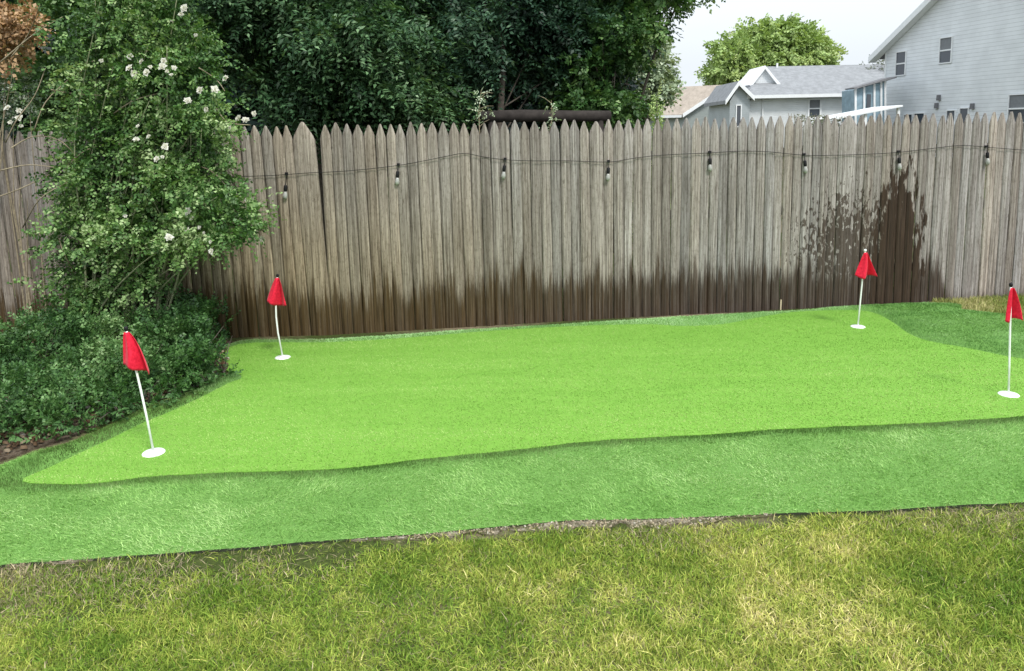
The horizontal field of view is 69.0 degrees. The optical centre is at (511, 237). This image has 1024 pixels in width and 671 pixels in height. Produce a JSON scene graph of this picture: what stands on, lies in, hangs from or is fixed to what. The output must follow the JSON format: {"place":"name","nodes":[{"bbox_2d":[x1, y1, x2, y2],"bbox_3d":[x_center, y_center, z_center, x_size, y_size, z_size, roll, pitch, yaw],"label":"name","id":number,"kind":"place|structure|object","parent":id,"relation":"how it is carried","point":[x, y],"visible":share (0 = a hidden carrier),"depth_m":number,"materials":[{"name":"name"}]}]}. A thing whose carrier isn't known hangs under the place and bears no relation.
{"place":"outdoors","nodes":[
{"label":"outdoors","id":0,"kind":"place"},
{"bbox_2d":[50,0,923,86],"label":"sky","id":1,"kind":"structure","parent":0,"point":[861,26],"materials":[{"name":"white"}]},
{"bbox_2d":[0,157,1023,670],"bbox_3d":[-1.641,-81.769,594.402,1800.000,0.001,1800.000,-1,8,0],"label":"lawn","id":2,"kind":"structure","parent":0,"point":[198,561],"depth_m":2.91,"materials":[{"name":"plant"}]},
{"bbox_2d":[0,61,52,339],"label":"flowering shrub","id":3,"kind":"object","parent":2,"relation":"on","point":[7,113],"visible":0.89,"depth_m":6.28,"materials":[{"name":"green plant"}]},
{"bbox_2d":[0,337,232,461],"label":"planting bed","id":4,"kind":"object","parent":2,"relation":"on","point":[13,453],"visible":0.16,"depth_m":4.38,"materials":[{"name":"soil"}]},
{"bbox_2d":[0,0,54,169],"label":"dry shrub","id":5,"kind":"object","parent":4,"relation":"on","point":[12,30],"visible":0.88,"depth_m":6.00,"materials":[{"name":"brown plant"}]},
{"bbox_2d":[0,286,243,449],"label":"shrub","id":6,"kind":"object","parent":4,"relation":"on","point":[187,347],"visible":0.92,"depth_m":5.11,"materials":[{"name":"green plant"}]},
{"bbox_2d":[0,0,287,356],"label":"rose bush","id":7,"kind":"object","parent":4,"relation":"on","point":[181,188],"visible":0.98,"depth_m":5.65,"materials":[{"name":"green plant"}]},
{"bbox_2d":[0,0,238,266],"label":"young tree","id":8,"kind":"object","parent":2,"relation":"on","point":[51,8],"visible":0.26,"depth_m":8.13,"materials":[{"name":"green plant"}]},
{"bbox_2d":[0,0,448,208],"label":"backing tree","id":9,"kind":"object","parent":2,"relation":"on","point":[255,122],"visible":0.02,"depth_m":13.46,"materials":[{"name":"green plant"}]},
{"bbox_2d":[184,0,489,259],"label":"dark tree","id":10,"kind":"object","parent":2,"relation":"on","point":[334,53],"visible":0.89,"depth_m":8.51,"materials":[{"name":"green plant"}]},
{"bbox_2d":[6,512,775,567],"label":"bare soil","id":11,"kind":"structure","parent":2,"relation":"on","point":[523,530],"depth_m":3.28,"materials":[{"name":"brown soil"}]},
{"bbox_2d":[466,88,494,281],"bbox_3d":[-0.267,-0.255,6.682,0.263,2.166,0.209,-1,8,0],"label":"climbing vine","id":12,"kind":"object","parent":2,"relation":"on","point":[484,101],"visible":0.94,"depth_m":6.54,"materials":[{"name":"green plant"}]},
{"bbox_2d":[0,111,1023,340],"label":"picket fence","id":13,"kind":"object","parent":2,"relation":"on","point":[402,261],"visible":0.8,"depth_m":6.78,"materials":[{"name":"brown wood"}]},
{"bbox_2d":[538,95,560,131],"bbox_3d":[0.323,-0.234,6.774,0.248,2.075,0.193,-3,8,-14],"label":"climbing vine","id":14,"kind":"object","parent":13,"relation":"on","point":[551,117],"visible":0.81,"depth_m":6.66,"materials":[{"name":"green plant"}]},
{"bbox_2d":[232,145,1019,198],"bbox_3d":[1.461,-0.628,6.772,10.153,0.355,0.164,-2,8,-6],"label":"string light","id":15,"kind":"object","parent":13,"relation":"attached to","point":[805,170],"visible":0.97,"depth_m":6.74,"materials":[{"name":"black rubber"}]},
{"bbox_2d":[0,303,1023,566],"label":"turf fringe","id":16,"kind":"object","parent":2,"relation":"on","point":[704,493],"visible":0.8,"depth_m":3.55,"materials":[{"name":"green plastic"}]},
{"bbox_2d":[0,302,1023,565],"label":"fringe pile","id":17,"kind":"object","parent":16,"relation":"on","point":[294,474],"visible":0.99,"depth_m":3.70,"materials":[{"name":"green plastic"}]},
{"bbox_2d":[386,1,650,205],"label":"backing tree","id":18,"kind":"object","parent":2,"relation":"on","point":[516,105],"visible":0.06,"depth_m":13.87,"materials":[{"name":"green plant"}]},
{"bbox_2d":[23,310,1023,484],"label":"putting green","id":19,"kind":"object","parent":2,"relation":"on","point":[751,406],"visible":0.91,"depth_m":4.91,"materials":[{"name":"green plastic"}]},
{"bbox_2d":[123,326,165,457],"bbox_3d":[-2.025,0.845,4.081,0.184,0.737,0.120,-1,8,0],"label":"golf flag","id":20,"kind":"object","parent":19,"relation":"on","point":[134,358],"visible":1,"depth_m":4.05,"materials":[{"name":"red fabric"}]},
{"bbox_2d":[267,274,290,359],"bbox_3d":[-1.820,0.624,5.815,0.169,0.684,0.125,-1,8,0],"label":"golf flag","id":21,"kind":"object","parent":19,"relation":"on","point":[275,298],"visible":1,"depth_m":5.79,"materials":[{"name":"red fabric"}]},
{"bbox_2d":[24,310,1023,483],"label":"green pile","id":22,"kind":"object","parent":19,"relation":"on","point":[463,416],"visible":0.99,"depth_m":4.96,"materials":[{"name":"green plastic"}]},
{"bbox_2d":[850,249,877,328],"bbox_3d":[3.005,0.444,6.376,0.183,0.692,0.120,-1,8,0],"label":"golf flag","id":23,"kind":"object","parent":19,"relation":"on","point":[865,267],"visible":0.98,"depth_m":6.35,"materials":[{"name":"red fabric"}]},
{"bbox_2d":[997,283,1022,397],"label":"golf flag","id":24,"kind":"object","parent":19,"relation":"on","point":[1013,310],"visible":0.99,"depth_m":4.67,"materials":[{"name":"red fabric"}]},
{"bbox_2d":[373,0,682,134],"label":"dark tree","id":25,"kind":"object","parent":2,"relation":"on","point":[514,38],"visible":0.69,"depth_m":9.37,"materials":[{"name":"green plant"}]},
{"bbox_2d":[537,0,725,252],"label":"leafy tree","id":26,"kind":"object","parent":2,"relation":"on","point":[624,104],"visible":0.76,"depth_m":9.42,"materials":[{"name":"green plant"}]},
{"bbox_2d":[635,33,686,165],"bbox_3d":[5.763,-6.573,33.353,3.983,7.159,4.405,-1,8,0],"label":"pale tree","id":27,"kind":"object","parent":2,"relation":"on","point":[664,74],"visible":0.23,"depth_m":32.36,"materials":[{"name":"green plant"}]},
{"bbox_2d":[640,85,718,149],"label":"tan roofed house","id":28,"kind":"structure","parent":2,"relation":"on","point":[692,108],"depth_m":59.29,"materials":[{"name":"beige"}]},
{"bbox_2d":[694,12,847,85],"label":"bright tree","id":29,"kind":"object","parent":2,"relation":"on","point":[791,40],"visible":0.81,"depth_m":64.60,"materials":[{"name":"green plant"}]},
{"bbox_2d":[704,63,884,147],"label":"white house","id":30,"kind":"structure","parent":2,"relation":"on","point":[774,92],"depth_m":47.58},
{"bbox_2d":[735,105,741,126],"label":"window","id":31,"kind":"structure","parent":30,"relation":"in","point":[738,117],"depth_m":46.80,"materials":[{"name":"white glass"}]},
{"bbox_2d":[807,98,821,118],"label":"window","id":32,"kind":"structure","parent":30,"relation":"in","point":[814,104],"depth_m":47.33,"materials":[{"name":"grey glass"}]},
{"bbox_2d":[788,113,844,186],"bbox_3d":[3.430,-0.445,8.427,0.767,1.913,0.523,-1,8,0],"label":"twiggy shrub","id":33,"kind":"object","parent":2,"relation":"on","point":[814,118],"visible":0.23,"depth_m":8.30,"materials":[{"name":"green plant"}]},
{"bbox_2d":[810,105,902,124],"bbox_3d":[17.215,-5.214,37.689,3.428,2.720,3.000,-1,8,0],"label":"patio cover","id":34,"kind":"object","parent":2,"relation":"on","point":[865,111],"visible":0.41,"depth_m":36.37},
{"bbox_2d":[859,54,884,70],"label":"grey tree","id":35,"kind":"object","parent":2,"relation":"on","point":[883,60],"visible":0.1,"depth_m":50.76,"materials":[{"name":"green plant"}]},
{"bbox_2d":[868,0,1023,156],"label":"grey house","id":36,"kind":"structure","parent":2,"relation":"on","point":[955,58],"depth_m":37.45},
{"bbox_2d":[842,77,896,124],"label":"sunroom","id":37,"kind":"structure","parent":36,"relation":"attached to","point":[865,95],"depth_m":39.91,"materials":[{"name":"blue glass"}]},
{"bbox_2d":[894,50,906,75],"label":"window","id":38,"kind":"structure","parent":36,"relation":"in","point":[901,56],"depth_m":40.98,"materials":[{"name":"grey glass"}]},
{"bbox_2d":[903,114,912,123],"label":"window","id":39,"kind":"structure","parent":36,"relation":"in","point":[910,115],"depth_m":40.55,"materials":[{"name":"white glass"}]},
{"bbox_2d":[913,112,924,122],"bbox_3d":[21.826,-5.864,40.018,0.070,1.613,0.763,-3,8,-15],"label":"window","id":40,"kind":"structure","parent":36,"relation":"in","point":[920,115],"depth_m":39.91,"materials":[{"name":"white glass"}]},
{"bbox_2d":[938,36,952,63],"bbox_3d":[22.136,-9.543,38.058,0.070,1.329,0.816,-3,8,-15],"label":"window","id":41,"kind":"structure","parent":36,"relation":"in","point":[945,43],"depth_m":38.07,"materials":[{"name":"grey glass"}]},
{"bbox_2d":[945,110,955,139],"bbox_3d":[22.362,-5.647,38.046,0.070,1.682,0.594,-3,8,-15],"label":"window","id":42,"kind":"structure","parent":36,"relation":"in","point":[953,112],"depth_m":37.85,"materials":[{"name":"white glass"}]},
{"bbox_2d":[959,107,969,122],"bbox_3d":[22.568,-5.591,37.283,0.070,1.763,0.574,-3,8,-15],"label":"window","id":43,"kind":"structure","parent":36,"relation":"in","point":[964,111],"depth_m":37.20,"materials":[{"name":"white glass"}]},
{"bbox_2d":[1006,93,1023,122],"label":"window","id":44,"kind":"structure","parent":36,"relation":"in","point":[1015,101],"depth_m":34.48,"materials":[{"name":"grey glass"}]},
{"bbox_2d":[480,110,611,190],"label":"log beam","id":45,"kind":"structure","parent":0,"point":[600,117],"depth_m":8.67,"materials":[{"name":"brown wood"}]},
{"bbox_2d":[632,84,670,252],"bbox_3d":[1.476,-0.457,7.627,0.608,2.233,0.628,-1,8,0],"label":"conifer sapling","id":46,"kind":"object","parent":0,"point":[656,115],"visible":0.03,"depth_m":7.50,"materials":[{"name":"green plant"}]},
{"bbox_2d":[893,283,1023,315],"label":"verge grass","id":47,"kind":"structure","parent":0,"point":[988,302],"depth_m":7.15,"materials":[{"name":"green plant"}]}
]}

